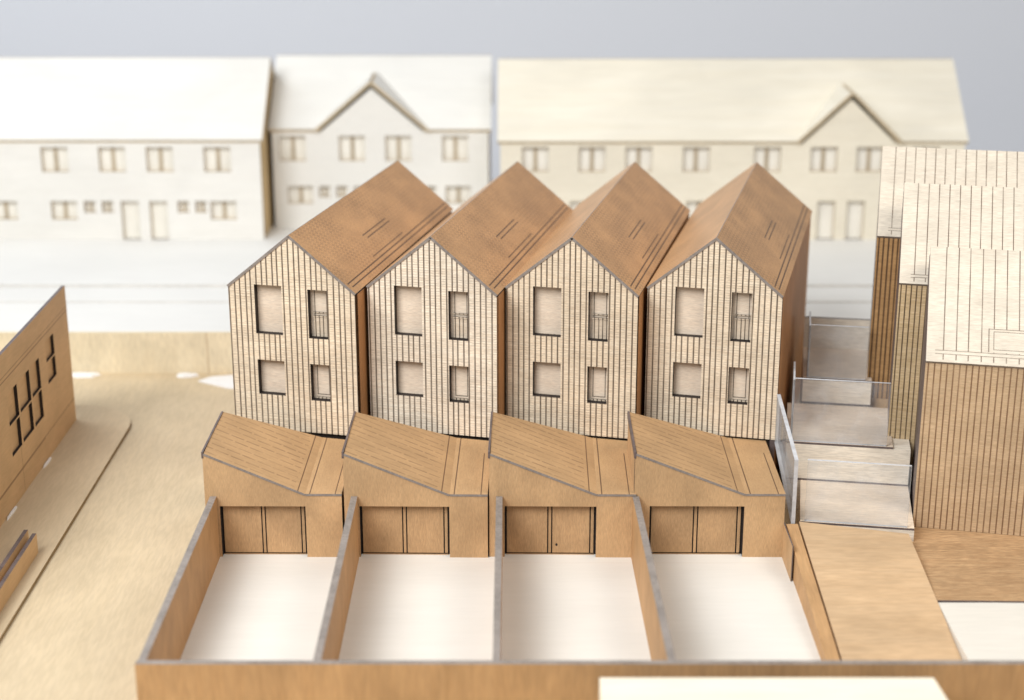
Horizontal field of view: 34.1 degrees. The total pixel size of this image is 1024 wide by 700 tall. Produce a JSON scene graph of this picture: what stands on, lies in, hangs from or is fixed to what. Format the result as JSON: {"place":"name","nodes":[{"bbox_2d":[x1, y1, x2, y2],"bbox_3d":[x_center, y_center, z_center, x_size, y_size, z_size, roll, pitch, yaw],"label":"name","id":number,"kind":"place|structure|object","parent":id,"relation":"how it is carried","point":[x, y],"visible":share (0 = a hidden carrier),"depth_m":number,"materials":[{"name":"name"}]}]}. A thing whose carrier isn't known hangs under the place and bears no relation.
{"place":"outdoors","nodes":[
{"label":"outdoors","id":0,"kind":"place"},
{"bbox_2d":[0,405,130,641],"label":"pavement","id":1,"kind":"structure","parent":0,"point":[53,499],"depth_m":13.07,"materials":[{"name":"brown wood"}]},
{"bbox_2d":[7,506,16,520],"bbox_3d":[-3.785,1.231,12.620,0.022,0.018,0.277,0,18,0],"label":"paper scrap","id":2,"kind":"object","parent":1,"relation":"on","point":[12,512],"visible":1,"depth_m":12.61,"materials":[{"name":"white paper"}]},
{"bbox_2d":[0,530,37,611],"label":"wall","id":3,"kind":"structure","parent":1,"relation":"on","point":[18,559],"depth_m":11.54,"materials":[{"name":"brown wood"}]},
{"bbox_2d":[0,286,75,526],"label":"street building","id":4,"kind":"structure","parent":1,"relation":"on","point":[37,412],"depth_m":13.28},
{"bbox_2d":[7,388,15,422],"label":"window","id":5,"kind":"structure","parent":4,"relation":"in","point":[10,396],"depth_m":12.76,"materials":[{"name":"brown wood"}]},
{"bbox_2d":[10,420,18,452],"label":"window","id":6,"kind":"structure","parent":4,"relation":"in","point":[13,430],"depth_m":12.83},
{"bbox_2d":[18,373,27,408],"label":"window","id":7,"kind":"structure","parent":4,"relation":"in","point":[22,384],"depth_m":13.07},
{"bbox_2d":[21,405,30,438],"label":"window","id":8,"kind":"structure","parent":4,"relation":"in","point":[25,416],"depth_m":13.15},
{"bbox_2d":[30,361,37,393],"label":"window","id":9,"kind":"structure","parent":4,"relation":"in","point":[33,371],"depth_m":13.37,"materials":[{"name":"brown wood"}]},
{"bbox_2d":[33,393,40,422],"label":"window","id":10,"kind":"structure","parent":4,"relation":"in","point":[37,413],"depth_m":13.43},
{"bbox_2d":[45,337,51,358],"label":"window","id":11,"kind":"structure","parent":4,"relation":"in","point":[48,343],"depth_m":13.77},
{"bbox_2d":[47,359,52,380],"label":"window","id":12,"kind":"structure","parent":4,"relation":"in","point":[49,365],"depth_m":13.83,"materials":[{"name":"brown wood"}]},
{"bbox_2d":[43,457,51,467],"bbox_3d":[-3.785,0.913,13.586,0.021,0.018,0.243,0,18,0],"label":"paper scrap","id":13,"kind":"object","parent":1,"relation":"on","point":[47,462],"visible":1,"depth_m":13.56,"materials":[{"name":"white paper"}]},
{"bbox_2d":[0,57,274,238],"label":"pale terrace","id":14,"kind":"structure","parent":0,"point":[135,147],"depth_m":18.72,"materials":[{"name":"white wood"}]},
{"bbox_2d":[0,201,17,217],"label":"window","id":15,"kind":"structure","parent":14,"relation":"in","point":[8,209],"depth_m":18.80,"materials":[{"name":"beige"}]},
{"bbox_2d":[42,147,68,170],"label":"window","id":16,"kind":"structure","parent":14,"relation":"in","point":[54,158],"depth_m":18.63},
{"bbox_2d":[52,201,77,217],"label":"window","id":17,"kind":"structure","parent":14,"relation":"in","point":[61,209],"depth_m":18.80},
{"bbox_2d":[85,201,95,210],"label":"window","id":18,"kind":"structure","parent":14,"relation":"in","point":[90,205],"depth_m":18.79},
{"bbox_2d":[103,201,113,210],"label":"window","id":19,"kind":"structure","parent":14,"relation":"in","point":[107,205],"depth_m":18.79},
{"bbox_2d":[99,147,125,170],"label":"window","id":20,"kind":"structure","parent":14,"relation":"in","point":[111,158],"depth_m":18.63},
{"bbox_2d":[122,201,140,237],"bbox_3d":[-4.290,-1.486,18.850,0.240,0.461,0.020,0,18,0],"label":"door","id":21,"kind":"structure","parent":14,"relation":"in","point":[131,217],"depth_m":18.84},
{"bbox_2d":[150,201,168,237],"bbox_3d":[-3.970,-1.486,18.850,0.240,0.461,0.020,0,18,0],"label":"door","id":22,"kind":"structure","parent":14,"relation":"in","point":[159,210],"depth_m":18.84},
{"bbox_2d":[147,147,173,170],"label":"window","id":23,"kind":"structure","parent":14,"relation":"in","point":[159,158],"depth_m":18.63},
{"bbox_2d":[178,201,188,210],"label":"window","id":24,"kind":"structure","parent":14,"relation":"in","point":[183,205],"depth_m":18.79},
{"bbox_2d":[196,201,206,210],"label":"window","id":25,"kind":"structure","parent":14,"relation":"in","point":[201,205],"depth_m":18.79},
{"bbox_2d":[204,147,230,170],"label":"window","id":26,"kind":"structure","parent":14,"relation":"in","point":[216,158],"depth_m":18.63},
{"bbox_2d":[211,201,236,217],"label":"window","id":27,"kind":"structure","parent":14,"relation":"in","point":[220,209],"depth_m":18.80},
{"bbox_2d":[227,160,452,438],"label":"terraced house","id":28,"kind":"structure","parent":0,"point":[298,308],"depth_m":12.79,"materials":[{"name":"brown wood"}]},
{"bbox_2d":[257,285,282,332],"bbox_3d":[-1.832,-0.327,12.733,0.268,0.438,0.020,4,19,13],"label":"window","id":29,"kind":"structure","parent":28,"relation":"in","point":[269,297],"depth_m":12.73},
{"bbox_2d":[261,360,285,392],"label":"window","id":30,"kind":"structure","parent":28,"relation":"in","point":[272,372],"depth_m":12.90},
{"bbox_2d":[310,290,327,336],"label":"window","id":31,"kind":"structure","parent":28,"relation":"in","point":[318,298],"depth_m":12.64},
{"bbox_2d":[313,364,329,398],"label":"window","id":32,"kind":"structure","parent":28,"relation":"in","point":[321,375],"depth_m":12.82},
{"bbox_2d":[268,55,492,227],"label":"pale terrace","id":33,"kind":"structure","parent":0,"point":[340,127],"depth_m":19.18,"materials":[{"name":"white wood"}]},
{"bbox_2d":[280,136,305,159],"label":"window","id":34,"kind":"structure","parent":33,"relation":"in","point":[291,147],"depth_m":19.14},
{"bbox_2d":[288,186,312,201],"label":"window","id":35,"kind":"structure","parent":33,"relation":"in","point":[296,193],"depth_m":19.31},
{"bbox_2d":[320,186,330,195],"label":"window","id":36,"kind":"structure","parent":33,"relation":"in","point":[324,190],"depth_m":19.30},
{"bbox_2d":[337,186,347,195],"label":"window","id":37,"kind":"structure","parent":33,"relation":"in","point":[341,190],"depth_m":19.30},
{"bbox_2d":[339,136,364,159],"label":"window","id":38,"kind":"structure","parent":33,"relation":"in","point":[351,147],"depth_m":19.14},
{"bbox_2d":[385,136,411,159],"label":"window","id":39,"kind":"structure","parent":33,"relation":"in","point":[397,147],"depth_m":19.14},
{"bbox_2d":[428,186,435,192],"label":"window","id":40,"kind":"structure","parent":33,"relation":"in","point":[433,188],"depth_m":19.29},
{"bbox_2d":[442,136,467,159],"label":"window","id":41,"kind":"structure","parent":33,"relation":"in","point":[453,147],"depth_m":19.14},
{"bbox_2d":[446,186,470,201],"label":"window","id":42,"kind":"structure","parent":33,"relation":"in","point":[453,193],"depth_m":19.31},
{"bbox_2d":[0,373,800,699],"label":"ground","id":43,"kind":"structure","parent":0,"point":[82,623],"depth_m":12.06,"materials":[{"name":"brown wood"}]},
{"bbox_2d":[72,372,100,377],"bbox_3d":[-4.057,0.232,15.736,0.346,0.030,0.115,0,18,0],"label":"paper scrap","id":44,"kind":"object","parent":43,"relation":"on","point":[84,374],"visible":0.84,"depth_m":15.71,"materials":[{"name":"white paper"}]},
{"bbox_2d":[138,496,219,659],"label":"garden wall","id":45,"kind":"structure","parent":43,"relation":"on","point":[170,632],"depth_m":10.77,"materials":[{"name":"brown wood"}]},
{"bbox_2d":[176,372,198,377],"bbox_3d":[-3.058,0.232,15.743,0.217,0.025,0.117,0,18,0],"label":"paper scrap","id":46,"kind":"object","parent":43,"relation":"on","point":[184,375],"visible":1,"depth_m":15.72,"materials":[{"name":"white paper"}]},
{"bbox_2d":[198,375,233,388],"bbox_3d":[-2.480,0.320,15.495,0.900,0.011,0.520,0,18,0],"label":"paper scrap","id":47,"kind":"object","parent":43,"relation":"on","point":[224,381],"visible":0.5,"depth_m":15.56,"materials":[{"name":"white paper"}]},
{"bbox_2d":[201,411,344,556],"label":"garage","id":48,"kind":"structure","parent":43,"relation":"on","point":[274,489],"depth_m":11.93,"materials":[{"name":"brown wood"}]},
{"bbox_2d":[221,506,306,553],"bbox_3d":[-1.770,1.271,11.950,0.647,0.420,0.031,0,18,0],"label":"garage door","id":49,"kind":"structure","parent":48,"relation":"in","point":[246,529],"depth_m":11.94,"materials":[{"name":"brown wood"}]},
{"bbox_2d":[341,411,488,557],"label":"garage","id":50,"kind":"structure","parent":43,"relation":"on","point":[417,491],"depth_m":11.93,"materials":[{"name":"brown wood"}]},
{"bbox_2d":[360,506,449,554],"bbox_3d":[-0.763,1.273,11.946,0.679,0.420,0.031,0,18,1],"label":"garage door","id":51,"kind":"structure","parent":50,"relation":"in","point":[399,530],"depth_m":11.94,"materials":[{"name":"brown wood"}]},
{"bbox_2d":[0,331,869,372],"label":"retaining wall","id":52,"kind":"structure","parent":43,"relation":"on","point":[151,351],"depth_m":15.75,"materials":[{"name":"beige wood"}]},
{"bbox_2d":[366,161,572,440],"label":"terraced house","id":53,"kind":"structure","parent":43,"relation":"on","point":[436,295],"depth_m":12.75,"materials":[{"name":"brown wood"}]},
{"bbox_2d":[396,286,421,333],"bbox_3d":[-0.770,-0.317,12.702,0.268,0.438,0.020,4,19,13],"label":"window","id":54,"kind":"structure","parent":53,"relation":"in","point":[409,299],"depth_m":12.70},
{"bbox_2d":[398,361,422,393],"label":"window","id":55,"kind":"structure","parent":53,"relation":"in","point":[410,374],"depth_m":12.87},
{"bbox_2d":[450,291,467,338],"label":"window","id":56,"kind":"structure","parent":53,"relation":"in","point":[459,300],"depth_m":12.61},
{"bbox_2d":[451,366,468,400],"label":"window","id":57,"kind":"structure","parent":53,"relation":"in","point":[459,374],"depth_m":12.78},
{"bbox_2d":[488,411,635,557],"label":"garage","id":58,"kind":"structure","parent":43,"relation":"on","point":[561,492],"depth_m":11.93,"materials":[{"name":"brown wood"}]},
{"bbox_2d":[505,506,595,554],"bbox_3d":[0.274,1.272,11.946,0.694,0.420,0.031,0,18,1],"label":"garage door","id":59,"kind":"structure","parent":58,"relation":"in","point":[548,530],"depth_m":11.94,"materials":[{"name":"brown wood"}]},
{"bbox_2d":[135,660,1023,699],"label":"garden wall","id":60,"kind":"structure","parent":43,"relation":"on","point":[433,679],"depth_m":9.53,"materials":[{"name":"brown wood"}]},
{"bbox_2d":[505,162,689,440],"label":"terraced house","id":61,"kind":"structure","parent":43,"relation":"on","point":[576,306],"depth_m":12.73,"materials":[{"name":"brown wood"}]},
{"bbox_2d":[534,362,560,394],"bbox_3d":[0.282,0.206,12.853,0.268,0.330,0.020,4,19,13],"label":"window","id":62,"kind":"structure","parent":61,"relation":"in","point":[547,379],"depth_m":12.85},
{"bbox_2d":[535,286,560,334],"bbox_3d":[0.282,-0.311,12.683,0.268,0.438,0.020,4,19,13],"label":"window","id":63,"kind":"structure","parent":61,"relation":"in","point":[547,299],"depth_m":12.68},
{"bbox_2d":[588,366,606,401],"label":"window","id":64,"kind":"structure","parent":61,"relation":"in","point":[597,375],"depth_m":12.76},
{"bbox_2d":[589,292,608,338],"bbox_3d":[0.663,-0.269,12.591,0.203,0.435,0.037,4,19,13],"label":"window","id":65,"kind":"structure","parent":61,"relation":"in","point":[599,301],"depth_m":12.59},
{"bbox_2d":[627,411,785,556],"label":"garage","id":66,"kind":"structure","parent":43,"relation":"on","point":[696,491],"depth_m":11.93,"materials":[{"name":"brown wood"}]},
{"bbox_2d":[649,506,742,553],"bbox_3d":[1.314,1.271,11.950,0.714,0.420,0.031,0,18,0],"label":"garage door","id":67,"kind":"structure","parent":66,"relation":"in","point":[672,529],"depth_m":11.94,"materials":[{"name":"brown wood"}]},
{"bbox_2d":[644,162,811,474],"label":"terraced house","id":68,"kind":"structure","parent":43,"relation":"on","point":[727,293],"depth_m":12.74,"materials":[{"name":"brown wood"}]},
{"bbox_2d":[673,362,701,395],"bbox_3d":[1.356,0.210,12.841,0.268,0.330,0.020,4,19,13],"label":"window","id":69,"kind":"structure","parent":68,"relation":"in","point":[687,376],"depth_m":12.84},
{"bbox_2d":[675,287,703,334],"bbox_3d":[1.356,-0.307,12.671,0.268,0.438,0.020,4,19,13],"label":"window","id":70,"kind":"structure","parent":68,"relation":"in","point":[689,301],"depth_m":12.66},
{"bbox_2d":[728,367,748,401],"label":"window","id":71,"kind":"structure","parent":68,"relation":"in","point":[738,377],"depth_m":12.75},
{"bbox_2d":[731,292,752,339],"bbox_3d":[1.736,-0.264,12.577,0.203,0.435,0.037,4,19,13],"label":"window","id":72,"kind":"structure","parent":68,"relation":"in","point":[742,302],"depth_m":12.57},
{"bbox_2d":[774,394,798,523],"bbox_3d":[2.013,0.787,12.270,0.028,0.630,0.980,0,18,1],"label":"glass screen","id":73,"kind":"object","parent":68,"relation":"attached to","point":[788,459],"visible":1,"depth_m":12.27,"materials":[{"name":"clear glass"}]},
{"bbox_2d":[799,522,961,659],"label":"ramp","id":74,"kind":"structure","parent":43,"relation":"on","point":[878,597],"depth_m":11.04,"materials":[{"name":"brown wood"}]},
{"bbox_2d":[867,146,1023,407],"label":"ribbed building","id":75,"kind":"structure","parent":43,"relation":"on","point":[900,166],"depth_m":13.20,"materials":[{"name":"brown wood"}]},
{"bbox_2d":[888,183,1023,494],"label":"ribbed building","id":76,"kind":"structure","parent":43,"relation":"on","point":[964,216],"depth_m":12.53,"materials":[{"name":"brown wood"}]},
{"bbox_2d":[910,246,1023,535],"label":"ribbed building","id":77,"kind":"structure","parent":43,"relation":"on","point":[968,468],"depth_m":11.85,"materials":[{"name":"brown wood"}]},
{"bbox_2d":[911,506,1023,602],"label":"plinth","id":78,"kind":"structure","parent":43,"relation":"on","point":[967,567],"depth_m":11.51,"materials":[{"name":"brown wood"}]},
{"bbox_2d":[0,303,871,330],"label":"plateau","id":79,"kind":"structure","parent":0,"point":[142,316],"depth_m":16.26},
{"bbox_2d":[0,287,872,302],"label":"road","id":80,"kind":"structure","parent":0,"point":[220,294],"depth_m":16.86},
{"bbox_2d":[0,221,875,286],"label":"pavement","id":81,"kind":"structure","parent":0,"point":[139,262],"depth_m":17.95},
{"bbox_2d":[180,550,820,659],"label":"garden floor","id":82,"kind":"structure","parent":0,"point":[554,607],"depth_m":11.18,"materials":[{"name":"white paper"}]},
{"bbox_2d":[313,496,358,659],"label":"garden wall","id":83,"kind":"structure","parent":82,"relation":"on","point":[331,633],"depth_m":10.75,"materials":[{"name":"brown wood"}]},
{"bbox_2d":[493,496,502,659],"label":"garden wall","id":84,"kind":"structure","parent":82,"relation":"on","point":[497,633],"depth_m":10.51,"materials":[{"name":"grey wood"}]},
{"bbox_2d":[631,496,675,659],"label":"garden wall","id":85,"kind":"structure","parent":82,"relation":"on","point":[655,622],"depth_m":10.74,"materials":[{"name":"brown wood"}]},
{"bbox_2d":[782,522,839,659],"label":"garden wall","id":86,"kind":"structure","parent":82,"relation":"on","point":[797,563],"depth_m":11.17,"materials":[{"name":"brown wood"}]},
{"bbox_2d":[0,0,1023,180],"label":"backdrop","id":87,"kind":"structure","parent":0,"point":[980,43],"depth_m":25.66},
{"bbox_2d":[498,59,968,238],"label":"pale terrace","id":88,"kind":"structure","parent":0,"point":[815,136],"depth_m":18.68,"materials":[{"name":"beige wood"}]},
{"bbox_2d":[522,147,548,170],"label":"window","id":89,"kind":"structure","parent":88,"relation":"in","point":[533,158],"depth_m":18.63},
{"bbox_2d":[570,201,581,209],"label":"door","id":90,"kind":"structure","parent":88,"relation":"in","point":[573,204],"depth_m":18.79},
{"bbox_2d":[578,147,604,170],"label":"window","id":91,"kind":"structure","parent":88,"relation":"in","point":[590,158],"depth_m":18.63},
{"bbox_2d":[625,147,651,170],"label":"window","id":92,"kind":"structure","parent":88,"relation":"in","point":[642,156],"depth_m":18.62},
{"bbox_2d":[686,201,702,217],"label":"window","id":93,"kind":"structure","parent":88,"relation":"in","point":[691,205],"depth_m":18.79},
{"bbox_2d":[682,147,708,170],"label":"window","id":94,"kind":"structure","parent":88,"relation":"in","point":[694,158],"depth_m":18.63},
{"bbox_2d":[753,147,779,170],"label":"window","id":95,"kind":"structure","parent":88,"relation":"in","point":[768,158],"depth_m":18.62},
{"bbox_2d":[810,147,836,170],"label":"window","id":96,"kind":"structure","parent":88,"relation":"in","point":[821,158],"depth_m":18.63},
{"bbox_2d":[816,201,833,237],"bbox_3d":[3.530,-1.486,18.850,0.240,0.461,0.020,0,18,0],"label":"door","id":97,"kind":"structure","parent":88,"relation":"in","point":[825,209],"depth_m":18.84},
{"bbox_2d":[845,201,863,237],"bbox_3d":[3.860,-1.486,18.850,0.240,0.461,0.020,0,18,0],"label":"door","id":98,"kind":"structure","parent":88,"relation":"in","point":[854,213],"depth_m":18.84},
{"bbox_2d":[855,147,882,170],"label":"window","id":99,"kind":"structure","parent":88,"relation":"in","point":[867,158],"depth_m":18.63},
{"bbox_2d":[599,678,946,699],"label":"plywood block","id":100,"kind":"structure","parent":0,"point":[769,689],"depth_m":9.21,"materials":[{"name":"white paper"}]},
{"bbox_2d":[800,311,871,406],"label":"terrace","id":101,"kind":"structure","parent":0,"point":[834,348],"depth_m":13.66,"materials":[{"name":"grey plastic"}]},
{"bbox_2d":[783,361,910,509],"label":"terrace","id":102,"kind":"structure","parent":0,"point":[840,433],"depth_m":12.63,"materials":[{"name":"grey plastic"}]},
{"bbox_2d":[798,459,913,541],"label":"terrace","id":103,"kind":"structure","parent":0,"point":[873,507],"depth_m":12.21,"materials":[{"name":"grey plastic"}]},
{"bbox_2d":[938,603,1023,659],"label":"yard floor","id":104,"kind":"structure","parent":0,"point":[986,631],"depth_m":10.63,"materials":[{"name":"white paper"}]}
]}

